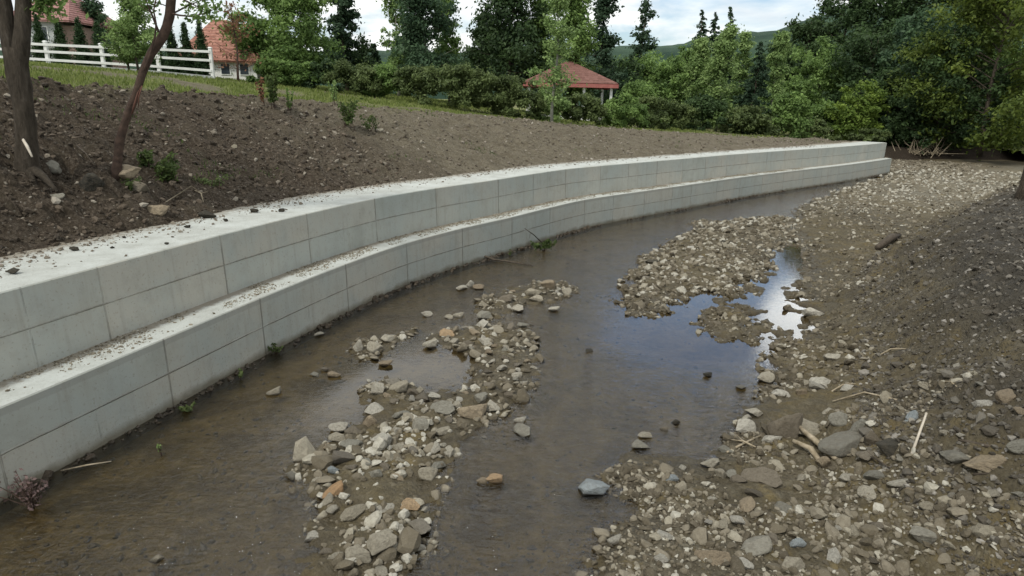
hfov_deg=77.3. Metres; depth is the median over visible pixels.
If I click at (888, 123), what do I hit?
bush
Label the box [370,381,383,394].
stone
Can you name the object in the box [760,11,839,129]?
tree
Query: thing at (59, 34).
columnar conifer
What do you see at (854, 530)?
stone
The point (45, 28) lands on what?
window
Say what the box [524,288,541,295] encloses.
stone
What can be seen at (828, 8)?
tree
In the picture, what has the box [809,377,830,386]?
stone
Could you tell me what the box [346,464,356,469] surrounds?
stone
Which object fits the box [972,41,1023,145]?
tree
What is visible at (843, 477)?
stone
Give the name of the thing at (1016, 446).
stone
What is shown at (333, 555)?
stone
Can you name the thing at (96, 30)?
columnar conifer
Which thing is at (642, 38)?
pine tree
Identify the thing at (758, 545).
stone
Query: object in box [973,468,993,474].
twig
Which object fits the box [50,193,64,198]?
stone
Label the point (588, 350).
stone
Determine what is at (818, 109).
bush
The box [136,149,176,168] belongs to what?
young plant
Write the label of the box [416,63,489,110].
bush
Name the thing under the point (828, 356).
stone
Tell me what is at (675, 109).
bush
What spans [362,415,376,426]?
stone
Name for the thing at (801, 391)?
stone
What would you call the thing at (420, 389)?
stone
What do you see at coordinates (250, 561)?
submerged gravel
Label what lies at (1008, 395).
stone
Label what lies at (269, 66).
bush
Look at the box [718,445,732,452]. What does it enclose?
stone
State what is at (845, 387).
stone
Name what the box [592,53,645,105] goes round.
tree
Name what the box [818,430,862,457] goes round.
stone
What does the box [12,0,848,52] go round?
sky
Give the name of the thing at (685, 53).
tree
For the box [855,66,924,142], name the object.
tree
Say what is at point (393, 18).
tree
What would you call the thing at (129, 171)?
stone
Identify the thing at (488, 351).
stone
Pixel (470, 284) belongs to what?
stone
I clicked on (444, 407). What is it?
stone
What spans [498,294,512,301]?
stone
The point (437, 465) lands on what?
stone
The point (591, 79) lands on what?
garden pavilion
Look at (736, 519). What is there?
stone
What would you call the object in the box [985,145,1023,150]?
ground
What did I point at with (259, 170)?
sparse weeds
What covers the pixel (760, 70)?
spruce tree
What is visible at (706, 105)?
bush
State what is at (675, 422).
stone
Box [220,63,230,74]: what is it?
window
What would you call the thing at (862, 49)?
tree
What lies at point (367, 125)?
young plant
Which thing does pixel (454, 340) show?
stone
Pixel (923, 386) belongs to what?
stone
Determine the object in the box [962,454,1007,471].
stone
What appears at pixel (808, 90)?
tree
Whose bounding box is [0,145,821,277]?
crumbs of earth
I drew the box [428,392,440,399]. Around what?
stone
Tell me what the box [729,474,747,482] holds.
stone
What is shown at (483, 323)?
stone
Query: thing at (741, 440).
twig
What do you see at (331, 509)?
stone
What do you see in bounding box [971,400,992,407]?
stone
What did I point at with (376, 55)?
spruce tree
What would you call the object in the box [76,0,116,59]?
tree
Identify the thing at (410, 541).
gravel
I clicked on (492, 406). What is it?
stone
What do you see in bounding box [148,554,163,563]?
stone
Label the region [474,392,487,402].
stone
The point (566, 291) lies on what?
stone
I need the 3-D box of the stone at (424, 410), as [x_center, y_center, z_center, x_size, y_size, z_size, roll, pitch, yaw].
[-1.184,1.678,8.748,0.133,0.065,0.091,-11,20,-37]
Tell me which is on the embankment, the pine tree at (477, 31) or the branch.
the pine tree at (477, 31)
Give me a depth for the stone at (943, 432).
6.86 m
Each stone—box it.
[46,160,61,173]
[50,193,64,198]
[78,173,104,191]
[119,164,140,178]
[124,180,148,192]
[147,205,169,215]
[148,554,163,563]
[266,386,280,395]
[285,471,294,481]
[304,530,318,541]
[310,372,318,377]
[314,332,324,335]
[319,548,331,553]
[321,492,333,505]
[322,480,343,498]
[325,504,337,513]
[327,371,340,377]
[327,466,338,473]
[327,552,342,558]
[328,421,347,432]
[328,432,345,441]
[332,450,354,463]
[340,439,362,447]
[340,504,366,520]
[344,425,360,433]
[345,544,371,562]
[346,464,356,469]
[353,340,362,351]
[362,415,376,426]
[364,402,383,414]
[367,341,382,353]
[367,528,396,555]
[368,469,382,476]
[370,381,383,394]
[370,433,391,445]
[374,503,394,512]
[375,565,387,575]
[378,360,392,367]
[380,462,388,469]
[381,334,393,342]
[383,392,391,397]
[384,378,399,383]
[389,380,407,392]
[390,398,398,403]
[391,443,404,449]
[392,410,409,417]
[392,473,403,479]
[400,498,419,510]
[407,388,417,394]
[408,395,414,401]
[408,518,430,534]
[409,446,417,453]
[412,418,428,430]
[415,391,428,401]
[416,386,423,392]
[418,467,437,480]
[421,311,432,317]
[421,407,428,413]
[422,339,436,349]
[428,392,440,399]
[430,400,454,414]
[431,441,440,453]
[431,461,445,468]
[436,426,449,435]
[439,328,454,335]
[444,314,452,319]
[444,445,453,457]
[445,416,452,422]
[449,338,457,342]
[453,312,463,318]
[453,401,461,408]
[456,285,467,289]
[458,403,486,419]
[462,341,473,345]
[466,280,473,287]
[469,328,479,334]
[472,284,483,290]
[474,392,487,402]
[475,319,488,327]
[476,477,487,485]
[477,310,491,319]
[478,301,488,306]
[478,338,492,344]
[484,348,491,354]
[486,400,499,411]
[486,473,502,484]
[496,365,506,370]
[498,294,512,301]
[504,392,512,396]
[507,322,515,330]
[511,304,522,312]
[511,372,521,377]
[512,423,530,436]
[513,416,525,422]
[517,322,527,327]
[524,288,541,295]
[529,295,543,301]
[540,280,554,288]
[548,306,559,311]
[561,288,571,294]
[578,478,609,495]
[585,348,592,352]
[607,534,621,544]
[632,439,650,448]
[638,431,651,438]
[645,259,657,263]
[653,553,668,563]
[656,530,673,539]
[660,426,667,431]
[666,474,678,480]
[670,419,679,425]
[679,464,685,470]
[694,550,730,565]
[700,458,719,467]
[703,372,711,377]
[704,519,712,523]
[714,468,726,478]
[717,518,727,528]
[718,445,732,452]
[726,469,735,477]
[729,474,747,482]
[730,515,744,524]
[735,385,745,389]
[736,418,755,432]
[739,496,755,512]
[739,557,753,569]
[741,466,782,487]
[741,535,772,555]
[744,488,762,496]
[745,408,762,416]
[757,371,774,383]
[761,435,781,442]
[767,413,803,438]
[767,533,777,544]
[771,389,789,396]
[775,501,791,512]
[782,556,804,573]
[789,538,806,547]
[795,389,806,394]
[797,474,805,480]
[799,418,819,435]
[802,307,823,315]
[803,380,808,385]
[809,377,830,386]
[809,380,824,389]
[815,456,830,467]
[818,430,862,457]
[821,479,828,485]
[823,353,840,359]
[826,547,841,563]
[828,411,847,426]
[839,473,852,481]
[840,384,853,390]
[849,524,859,535]
[850,419,865,431]
[855,450,874,460]
[857,485,876,500]
[863,470,884,479]
[864,430,879,445]
[868,556,878,563]
[870,522,883,528]
[872,384,881,388]
[875,438,900,456]
[886,478,907,487]
[896,454,903,461]
[904,410,917,421]
[909,526,936,543]
[918,382,928,390]
[919,501,933,510]
[925,487,936,494]
[935,454,940,460]
[939,430,948,434]
[939,450,970,462]
[953,483,964,488]
[956,432,965,437]
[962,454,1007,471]
[969,522,996,538]
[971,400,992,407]
[982,425,999,435]
[987,489,999,496]
[995,388,1015,403]
[1006,438,1023,453]
[1010,491,1023,497]
[1013,406,1023,414]
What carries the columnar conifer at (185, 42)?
on the embankment
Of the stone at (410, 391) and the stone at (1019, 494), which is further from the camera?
the stone at (410, 391)
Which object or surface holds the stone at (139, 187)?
on the embankment
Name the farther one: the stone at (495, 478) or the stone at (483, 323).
the stone at (483, 323)
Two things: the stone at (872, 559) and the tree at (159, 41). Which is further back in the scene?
the tree at (159, 41)
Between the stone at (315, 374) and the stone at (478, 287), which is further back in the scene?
the stone at (478, 287)
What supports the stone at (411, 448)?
on the riverbed
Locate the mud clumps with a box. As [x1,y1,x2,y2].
[3,174,886,504]
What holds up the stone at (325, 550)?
on the riverbed
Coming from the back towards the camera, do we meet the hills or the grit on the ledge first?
the hills
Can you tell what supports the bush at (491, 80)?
on the embankment
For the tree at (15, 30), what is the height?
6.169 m
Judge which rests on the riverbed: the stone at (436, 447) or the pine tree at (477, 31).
the stone at (436, 447)
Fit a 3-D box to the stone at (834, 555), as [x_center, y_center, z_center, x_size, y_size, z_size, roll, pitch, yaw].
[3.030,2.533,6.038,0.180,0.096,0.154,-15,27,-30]
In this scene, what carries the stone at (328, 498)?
on the riverbed
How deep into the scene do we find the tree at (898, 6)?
74.81 m
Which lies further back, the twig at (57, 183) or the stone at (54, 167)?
the stone at (54, 167)
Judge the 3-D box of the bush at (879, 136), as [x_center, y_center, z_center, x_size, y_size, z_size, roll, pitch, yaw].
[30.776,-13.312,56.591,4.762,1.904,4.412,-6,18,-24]
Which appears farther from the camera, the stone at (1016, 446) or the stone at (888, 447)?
the stone at (888, 447)
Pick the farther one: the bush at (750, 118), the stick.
the bush at (750, 118)
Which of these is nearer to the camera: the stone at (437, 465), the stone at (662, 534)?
the stone at (662, 534)
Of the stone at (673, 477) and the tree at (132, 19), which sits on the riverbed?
the stone at (673, 477)
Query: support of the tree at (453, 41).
on the embankment
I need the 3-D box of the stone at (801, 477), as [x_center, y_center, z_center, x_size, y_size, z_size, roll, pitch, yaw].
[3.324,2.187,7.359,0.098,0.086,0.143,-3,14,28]
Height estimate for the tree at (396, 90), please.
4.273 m
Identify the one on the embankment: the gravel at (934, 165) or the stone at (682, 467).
the gravel at (934, 165)
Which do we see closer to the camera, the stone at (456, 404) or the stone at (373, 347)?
the stone at (456, 404)
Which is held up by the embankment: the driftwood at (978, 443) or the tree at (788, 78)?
the tree at (788, 78)
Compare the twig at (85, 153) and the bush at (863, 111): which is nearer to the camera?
the twig at (85, 153)
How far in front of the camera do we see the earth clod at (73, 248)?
9.17 m
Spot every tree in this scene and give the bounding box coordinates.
[0,0,88,192]
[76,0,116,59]
[97,0,170,71]
[99,18,142,69]
[111,0,238,180]
[206,1,260,81]
[218,0,350,84]
[321,0,364,90]
[321,30,379,90]
[369,43,391,93]
[370,0,407,95]
[382,60,415,96]
[384,0,468,98]
[430,0,466,101]
[443,53,489,100]
[460,8,503,77]
[465,0,555,79]
[523,0,566,91]
[523,0,587,121]
[553,0,603,108]
[580,0,629,99]
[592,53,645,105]
[614,45,672,102]
[625,0,659,70]
[638,55,701,126]
[667,44,712,92]
[676,36,712,126]
[683,9,712,123]
[692,20,744,131]
[699,12,728,127]
[700,6,737,127]
[721,30,756,124]
[729,41,771,134]
[745,53,812,113]
[753,30,794,117]
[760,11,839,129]
[780,72,828,135]
[784,0,911,131]
[786,35,861,134]
[814,24,924,130]
[831,0,974,100]
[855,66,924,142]
[860,3,982,123]
[885,0,1023,160]
[885,23,1009,155]
[888,0,1021,73]
[932,0,1023,107]
[963,65,1023,146]
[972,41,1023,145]
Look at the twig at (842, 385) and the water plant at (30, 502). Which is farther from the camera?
the twig at (842, 385)
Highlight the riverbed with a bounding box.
[0,159,1023,575]
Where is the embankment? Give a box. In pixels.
[0,63,1023,256]
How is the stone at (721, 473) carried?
on the riverbed
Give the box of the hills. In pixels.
[0,0,1023,105]
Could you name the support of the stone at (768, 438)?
on the riverbed
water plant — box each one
[0,468,48,510]
[156,444,161,455]
[177,401,196,412]
[238,368,242,379]
[267,343,282,354]
[530,238,556,250]
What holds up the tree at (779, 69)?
on the embankment
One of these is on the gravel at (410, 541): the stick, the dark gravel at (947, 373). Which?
the stick
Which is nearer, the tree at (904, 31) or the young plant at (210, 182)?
the young plant at (210, 182)
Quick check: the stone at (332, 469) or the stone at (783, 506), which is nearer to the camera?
the stone at (783, 506)
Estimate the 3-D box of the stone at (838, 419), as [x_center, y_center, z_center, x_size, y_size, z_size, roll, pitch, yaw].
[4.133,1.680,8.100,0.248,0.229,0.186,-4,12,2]
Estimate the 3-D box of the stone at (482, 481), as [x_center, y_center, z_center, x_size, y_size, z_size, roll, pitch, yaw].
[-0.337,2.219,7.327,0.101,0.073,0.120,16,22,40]
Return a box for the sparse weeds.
[0,76,823,182]
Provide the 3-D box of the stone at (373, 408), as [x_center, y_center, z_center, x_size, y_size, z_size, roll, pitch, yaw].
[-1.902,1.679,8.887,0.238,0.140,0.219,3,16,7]
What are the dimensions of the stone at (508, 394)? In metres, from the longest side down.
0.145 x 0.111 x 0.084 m
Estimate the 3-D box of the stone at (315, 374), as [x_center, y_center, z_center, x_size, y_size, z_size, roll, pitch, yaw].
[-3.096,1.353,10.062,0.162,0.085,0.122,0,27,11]
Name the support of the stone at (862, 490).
on the riverbed
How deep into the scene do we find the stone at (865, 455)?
7.30 m
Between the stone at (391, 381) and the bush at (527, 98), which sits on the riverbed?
the stone at (391, 381)
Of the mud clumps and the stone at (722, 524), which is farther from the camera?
the mud clumps
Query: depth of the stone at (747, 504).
6.71 m
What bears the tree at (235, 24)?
on the embankment
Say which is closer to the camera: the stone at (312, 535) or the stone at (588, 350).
the stone at (312, 535)
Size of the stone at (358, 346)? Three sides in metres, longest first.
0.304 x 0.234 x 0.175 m
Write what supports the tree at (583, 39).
on the embankment
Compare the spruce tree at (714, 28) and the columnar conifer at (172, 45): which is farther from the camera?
the spruce tree at (714, 28)
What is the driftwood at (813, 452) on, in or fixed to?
on the gravel at (410, 541)
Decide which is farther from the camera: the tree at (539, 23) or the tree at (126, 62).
the tree at (539, 23)
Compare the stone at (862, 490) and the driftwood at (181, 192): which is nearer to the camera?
the stone at (862, 490)
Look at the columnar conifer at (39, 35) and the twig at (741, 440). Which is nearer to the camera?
the twig at (741, 440)
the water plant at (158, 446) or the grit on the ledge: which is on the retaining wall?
the grit on the ledge
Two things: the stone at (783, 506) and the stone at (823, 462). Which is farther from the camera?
the stone at (823, 462)
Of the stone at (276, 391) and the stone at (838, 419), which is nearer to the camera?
the stone at (838, 419)
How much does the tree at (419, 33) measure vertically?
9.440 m
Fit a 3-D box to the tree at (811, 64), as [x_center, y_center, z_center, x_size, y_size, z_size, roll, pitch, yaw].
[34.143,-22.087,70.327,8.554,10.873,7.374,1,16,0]
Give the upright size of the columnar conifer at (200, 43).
3.584 m
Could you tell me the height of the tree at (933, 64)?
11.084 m
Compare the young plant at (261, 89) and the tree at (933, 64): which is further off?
the tree at (933, 64)
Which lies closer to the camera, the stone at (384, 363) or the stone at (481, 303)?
the stone at (384, 363)
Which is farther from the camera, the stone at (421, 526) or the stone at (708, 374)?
the stone at (708, 374)
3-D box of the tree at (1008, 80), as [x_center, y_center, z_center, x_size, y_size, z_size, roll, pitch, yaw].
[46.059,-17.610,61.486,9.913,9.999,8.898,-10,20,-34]
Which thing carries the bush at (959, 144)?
on the embankment
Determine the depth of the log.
19.75 m
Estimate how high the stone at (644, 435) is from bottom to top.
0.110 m
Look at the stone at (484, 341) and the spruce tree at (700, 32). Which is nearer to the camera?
the stone at (484, 341)
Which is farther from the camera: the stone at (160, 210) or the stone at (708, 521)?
the stone at (160, 210)
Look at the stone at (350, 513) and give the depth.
6.54 m
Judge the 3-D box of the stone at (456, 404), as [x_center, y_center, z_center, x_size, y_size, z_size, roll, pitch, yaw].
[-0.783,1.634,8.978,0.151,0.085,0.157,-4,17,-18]
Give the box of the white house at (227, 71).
[179,20,278,82]
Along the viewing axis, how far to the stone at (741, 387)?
9.87 m
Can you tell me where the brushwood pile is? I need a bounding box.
[892,137,952,157]
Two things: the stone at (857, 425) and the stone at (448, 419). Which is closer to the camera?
the stone at (857, 425)
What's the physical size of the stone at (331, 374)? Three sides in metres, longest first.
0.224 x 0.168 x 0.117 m
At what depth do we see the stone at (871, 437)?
7.47 m
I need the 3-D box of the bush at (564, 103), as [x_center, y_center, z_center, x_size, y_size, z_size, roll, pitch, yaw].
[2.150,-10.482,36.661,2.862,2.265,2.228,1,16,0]
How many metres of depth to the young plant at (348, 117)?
19.44 m
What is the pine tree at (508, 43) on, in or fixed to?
on the embankment
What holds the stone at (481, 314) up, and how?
on the riverbed
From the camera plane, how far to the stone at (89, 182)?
10.68 m
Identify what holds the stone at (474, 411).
on the gravel at (410, 541)
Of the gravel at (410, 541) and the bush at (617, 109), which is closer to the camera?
the gravel at (410, 541)
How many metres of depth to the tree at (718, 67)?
52.51 m
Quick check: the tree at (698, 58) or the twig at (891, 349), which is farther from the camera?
the tree at (698, 58)
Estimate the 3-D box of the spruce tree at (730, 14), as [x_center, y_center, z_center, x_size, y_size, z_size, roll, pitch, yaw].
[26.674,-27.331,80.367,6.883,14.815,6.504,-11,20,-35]
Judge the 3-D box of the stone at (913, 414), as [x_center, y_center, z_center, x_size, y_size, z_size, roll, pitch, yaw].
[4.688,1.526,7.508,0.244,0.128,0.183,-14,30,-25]
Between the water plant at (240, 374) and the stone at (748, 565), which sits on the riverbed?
the stone at (748, 565)
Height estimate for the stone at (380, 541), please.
0.176 m
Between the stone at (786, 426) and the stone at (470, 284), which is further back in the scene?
the stone at (470, 284)
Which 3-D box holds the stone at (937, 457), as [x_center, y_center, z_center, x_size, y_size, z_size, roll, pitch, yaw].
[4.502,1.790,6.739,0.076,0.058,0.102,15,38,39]
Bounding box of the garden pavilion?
[523,61,618,120]
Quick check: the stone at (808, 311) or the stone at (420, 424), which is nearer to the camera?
the stone at (420, 424)
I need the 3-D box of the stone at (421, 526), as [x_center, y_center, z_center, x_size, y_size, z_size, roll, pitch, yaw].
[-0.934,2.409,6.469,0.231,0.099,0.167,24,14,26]
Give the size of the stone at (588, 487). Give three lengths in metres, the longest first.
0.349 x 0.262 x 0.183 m
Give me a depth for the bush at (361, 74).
35.50 m
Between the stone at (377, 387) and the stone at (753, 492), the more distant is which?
the stone at (377, 387)
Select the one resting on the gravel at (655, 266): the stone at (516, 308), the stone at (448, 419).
the stone at (516, 308)
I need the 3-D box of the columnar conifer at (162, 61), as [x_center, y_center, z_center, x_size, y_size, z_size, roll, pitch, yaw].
[-19.701,-12.989,35.523,1.664,2.742,2.045,1,16,0]
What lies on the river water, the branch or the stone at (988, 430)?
the branch
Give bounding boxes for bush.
[242,55,298,85]
[281,59,328,86]
[299,58,355,91]
[321,58,391,95]
[360,61,402,97]
[389,64,445,100]
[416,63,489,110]
[453,65,516,116]
[487,70,550,118]
[528,87,573,122]
[560,88,614,125]
[600,90,650,127]
[616,71,668,121]
[621,94,675,128]
[653,97,701,129]
[668,91,728,130]
[715,103,783,136]
[766,90,819,137]
[781,115,834,139]
[811,98,852,136]
[822,76,894,140]
[832,127,893,141]
[875,110,920,146]
[913,112,980,149]
[972,108,1023,146]
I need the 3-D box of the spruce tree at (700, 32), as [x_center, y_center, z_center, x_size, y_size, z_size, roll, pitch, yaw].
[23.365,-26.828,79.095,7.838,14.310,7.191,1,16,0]
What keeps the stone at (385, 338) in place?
on the riverbed
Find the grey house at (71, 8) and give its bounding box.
[29,0,126,67]
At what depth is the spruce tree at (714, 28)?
79.96 m
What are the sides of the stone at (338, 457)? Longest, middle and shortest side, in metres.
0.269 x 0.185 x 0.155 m
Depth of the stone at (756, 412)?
8.96 m
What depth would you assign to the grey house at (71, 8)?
53.46 m
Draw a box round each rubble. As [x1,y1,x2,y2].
[0,75,536,254]
[105,87,848,194]
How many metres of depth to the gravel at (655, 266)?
18.86 m
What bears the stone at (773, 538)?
on the riverbed
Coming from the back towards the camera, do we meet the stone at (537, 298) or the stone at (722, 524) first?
the stone at (537, 298)
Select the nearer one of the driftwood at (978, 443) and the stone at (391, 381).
the driftwood at (978, 443)
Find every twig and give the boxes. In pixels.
[39,180,73,189]
[76,145,95,165]
[731,434,755,447]
[832,382,855,390]
[867,451,889,467]
[880,347,906,354]
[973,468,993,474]
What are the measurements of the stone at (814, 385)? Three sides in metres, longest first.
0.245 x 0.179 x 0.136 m
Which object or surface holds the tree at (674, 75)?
on the embankment
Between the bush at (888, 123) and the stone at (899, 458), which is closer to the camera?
the stone at (899, 458)
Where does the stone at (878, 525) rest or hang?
on the riverbed
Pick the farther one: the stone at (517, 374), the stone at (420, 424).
the stone at (517, 374)
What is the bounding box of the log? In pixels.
[874,233,900,249]
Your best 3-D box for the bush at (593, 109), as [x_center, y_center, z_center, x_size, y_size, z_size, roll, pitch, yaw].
[4.122,-10.517,37.601,3.311,2.363,2.638,-4,17,-16]
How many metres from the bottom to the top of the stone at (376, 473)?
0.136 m
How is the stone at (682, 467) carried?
on the riverbed
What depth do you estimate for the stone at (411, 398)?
9.15 m
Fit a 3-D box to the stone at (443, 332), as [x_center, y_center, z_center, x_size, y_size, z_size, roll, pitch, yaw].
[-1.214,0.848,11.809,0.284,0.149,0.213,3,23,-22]
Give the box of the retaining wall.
[0,141,891,515]
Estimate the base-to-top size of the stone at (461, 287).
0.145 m
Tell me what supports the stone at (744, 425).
on the riverbed
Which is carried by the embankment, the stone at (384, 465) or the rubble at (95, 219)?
the rubble at (95, 219)
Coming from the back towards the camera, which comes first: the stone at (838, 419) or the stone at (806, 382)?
the stone at (806, 382)
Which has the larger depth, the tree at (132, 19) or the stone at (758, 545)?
the tree at (132, 19)
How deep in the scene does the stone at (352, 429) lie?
8.29 m
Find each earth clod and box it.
[5,268,19,273]
[69,246,78,250]
[197,210,216,217]
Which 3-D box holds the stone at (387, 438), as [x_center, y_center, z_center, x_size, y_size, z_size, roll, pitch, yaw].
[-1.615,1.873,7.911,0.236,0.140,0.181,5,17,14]
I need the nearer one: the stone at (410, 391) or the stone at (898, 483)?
the stone at (898, 483)
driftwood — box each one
[60,461,110,470]
[166,186,200,201]
[726,435,760,452]
[792,439,819,458]
[799,425,837,460]
[833,391,896,401]
[958,438,990,447]
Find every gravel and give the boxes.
[12,209,801,575]
[280,319,1023,575]
[470,164,1021,347]
[850,185,1023,575]
[885,157,1004,173]
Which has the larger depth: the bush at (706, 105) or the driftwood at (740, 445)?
the bush at (706, 105)
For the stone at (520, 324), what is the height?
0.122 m
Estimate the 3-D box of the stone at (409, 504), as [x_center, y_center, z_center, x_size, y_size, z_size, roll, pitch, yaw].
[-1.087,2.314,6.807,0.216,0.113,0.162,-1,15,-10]
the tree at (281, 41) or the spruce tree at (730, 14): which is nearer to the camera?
the tree at (281, 41)
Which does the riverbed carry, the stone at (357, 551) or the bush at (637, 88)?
the stone at (357, 551)
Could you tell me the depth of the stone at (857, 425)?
7.75 m
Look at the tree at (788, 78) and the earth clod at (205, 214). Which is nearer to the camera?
the earth clod at (205, 214)
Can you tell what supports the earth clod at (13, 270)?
on the retaining wall
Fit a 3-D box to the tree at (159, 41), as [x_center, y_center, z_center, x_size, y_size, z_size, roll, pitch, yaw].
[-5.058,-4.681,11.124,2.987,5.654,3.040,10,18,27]
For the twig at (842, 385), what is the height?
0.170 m
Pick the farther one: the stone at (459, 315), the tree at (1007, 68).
the tree at (1007, 68)
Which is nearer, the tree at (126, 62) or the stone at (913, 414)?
the stone at (913, 414)
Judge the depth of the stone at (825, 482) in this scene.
7.18 m
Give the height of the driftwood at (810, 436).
0.094 m
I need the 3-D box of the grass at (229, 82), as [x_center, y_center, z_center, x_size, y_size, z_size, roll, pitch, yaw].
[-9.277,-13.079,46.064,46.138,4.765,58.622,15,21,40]
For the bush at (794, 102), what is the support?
on the embankment
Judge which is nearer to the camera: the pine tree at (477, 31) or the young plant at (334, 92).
the young plant at (334, 92)
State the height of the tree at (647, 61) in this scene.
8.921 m
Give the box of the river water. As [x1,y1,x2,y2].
[2,175,884,575]
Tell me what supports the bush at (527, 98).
on the embankment
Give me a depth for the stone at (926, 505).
6.32 m
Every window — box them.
[41,26,49,41]
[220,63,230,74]
[239,63,249,74]
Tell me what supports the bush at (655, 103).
on the embankment
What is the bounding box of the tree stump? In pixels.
[1013,169,1023,199]
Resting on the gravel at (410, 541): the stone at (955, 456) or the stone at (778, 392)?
the stone at (778, 392)
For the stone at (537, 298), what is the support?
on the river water
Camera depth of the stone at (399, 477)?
7.28 m
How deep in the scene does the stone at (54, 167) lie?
10.62 m
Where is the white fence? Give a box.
[0,40,214,78]
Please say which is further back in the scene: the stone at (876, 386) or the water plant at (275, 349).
the water plant at (275, 349)
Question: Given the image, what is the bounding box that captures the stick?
[910,412,927,453]
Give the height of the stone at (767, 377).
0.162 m
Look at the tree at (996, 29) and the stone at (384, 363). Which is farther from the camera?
the tree at (996, 29)
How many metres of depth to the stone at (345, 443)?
7.86 m
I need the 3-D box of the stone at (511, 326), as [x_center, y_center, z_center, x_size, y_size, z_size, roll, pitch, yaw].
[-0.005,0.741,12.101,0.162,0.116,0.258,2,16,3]
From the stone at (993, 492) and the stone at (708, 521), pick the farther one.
the stone at (708, 521)
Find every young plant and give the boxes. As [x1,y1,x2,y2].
[120,176,141,192]
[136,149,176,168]
[154,157,179,182]
[193,174,231,188]
[255,77,265,105]
[264,72,280,108]
[284,88,293,110]
[327,79,337,104]
[336,98,362,128]
[359,114,378,131]
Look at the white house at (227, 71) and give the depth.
39.21 m
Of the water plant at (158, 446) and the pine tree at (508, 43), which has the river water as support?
the water plant at (158, 446)
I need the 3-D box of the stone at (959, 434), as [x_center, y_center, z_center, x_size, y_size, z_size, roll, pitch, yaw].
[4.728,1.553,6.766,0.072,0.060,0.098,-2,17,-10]
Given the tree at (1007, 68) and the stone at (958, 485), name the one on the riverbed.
the stone at (958, 485)
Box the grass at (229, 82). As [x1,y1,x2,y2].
[0,58,785,137]
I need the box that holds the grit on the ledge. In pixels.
[3,168,802,391]
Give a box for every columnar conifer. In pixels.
[30,13,54,62]
[49,17,74,64]
[68,16,96,65]
[88,20,117,66]
[140,27,166,70]
[161,26,182,72]
[173,22,196,73]
[189,19,218,75]
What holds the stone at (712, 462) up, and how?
on the riverbed
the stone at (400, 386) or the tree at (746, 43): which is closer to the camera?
the stone at (400, 386)
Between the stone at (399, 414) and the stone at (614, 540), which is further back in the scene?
the stone at (399, 414)
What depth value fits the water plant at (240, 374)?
9.81 m
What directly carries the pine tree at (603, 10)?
on the embankment
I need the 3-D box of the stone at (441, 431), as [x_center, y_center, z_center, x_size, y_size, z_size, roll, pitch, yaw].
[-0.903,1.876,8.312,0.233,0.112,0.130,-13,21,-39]
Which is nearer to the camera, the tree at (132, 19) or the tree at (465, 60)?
the tree at (132, 19)
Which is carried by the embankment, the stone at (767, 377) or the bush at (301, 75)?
the bush at (301, 75)
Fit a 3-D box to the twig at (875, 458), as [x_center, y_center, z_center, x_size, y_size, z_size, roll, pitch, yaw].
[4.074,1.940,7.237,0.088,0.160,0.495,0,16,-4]
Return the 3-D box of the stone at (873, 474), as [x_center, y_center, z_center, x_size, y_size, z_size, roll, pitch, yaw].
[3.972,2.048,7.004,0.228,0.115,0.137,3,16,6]
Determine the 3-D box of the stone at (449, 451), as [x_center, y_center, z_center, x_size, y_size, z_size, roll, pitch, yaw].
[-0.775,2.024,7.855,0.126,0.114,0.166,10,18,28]
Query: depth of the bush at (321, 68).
36.52 m
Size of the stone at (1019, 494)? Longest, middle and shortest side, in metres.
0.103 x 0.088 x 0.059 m
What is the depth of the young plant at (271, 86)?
18.53 m
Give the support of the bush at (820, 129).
on the embankment
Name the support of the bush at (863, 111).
on the embankment
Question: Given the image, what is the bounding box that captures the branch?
[484,253,531,265]
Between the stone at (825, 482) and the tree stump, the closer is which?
the stone at (825, 482)
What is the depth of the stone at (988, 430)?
6.52 m
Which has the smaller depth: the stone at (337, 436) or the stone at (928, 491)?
the stone at (928, 491)
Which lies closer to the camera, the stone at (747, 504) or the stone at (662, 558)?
the stone at (662, 558)
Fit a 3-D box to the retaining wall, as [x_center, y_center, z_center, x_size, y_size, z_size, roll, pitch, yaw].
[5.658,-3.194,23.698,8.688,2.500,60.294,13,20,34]
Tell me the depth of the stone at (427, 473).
7.34 m
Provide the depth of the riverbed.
8.79 m
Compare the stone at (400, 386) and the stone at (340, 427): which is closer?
the stone at (340, 427)
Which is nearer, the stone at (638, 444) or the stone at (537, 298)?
the stone at (638, 444)
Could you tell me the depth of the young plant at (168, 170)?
12.43 m
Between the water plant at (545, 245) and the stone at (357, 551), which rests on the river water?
the water plant at (545, 245)
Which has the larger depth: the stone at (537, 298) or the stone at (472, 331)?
the stone at (537, 298)
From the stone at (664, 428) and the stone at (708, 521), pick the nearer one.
the stone at (708, 521)
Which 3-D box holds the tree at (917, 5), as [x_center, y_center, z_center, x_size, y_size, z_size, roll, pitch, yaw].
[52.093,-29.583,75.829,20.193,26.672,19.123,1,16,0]
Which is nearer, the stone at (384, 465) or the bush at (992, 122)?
the stone at (384, 465)
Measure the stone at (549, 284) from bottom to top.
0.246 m
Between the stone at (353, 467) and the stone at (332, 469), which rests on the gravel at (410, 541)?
the stone at (332, 469)
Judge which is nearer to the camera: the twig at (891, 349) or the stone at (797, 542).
the stone at (797, 542)
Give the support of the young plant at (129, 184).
on the embankment
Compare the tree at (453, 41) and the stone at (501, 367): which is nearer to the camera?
the stone at (501, 367)
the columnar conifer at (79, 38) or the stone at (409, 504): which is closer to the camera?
the stone at (409, 504)

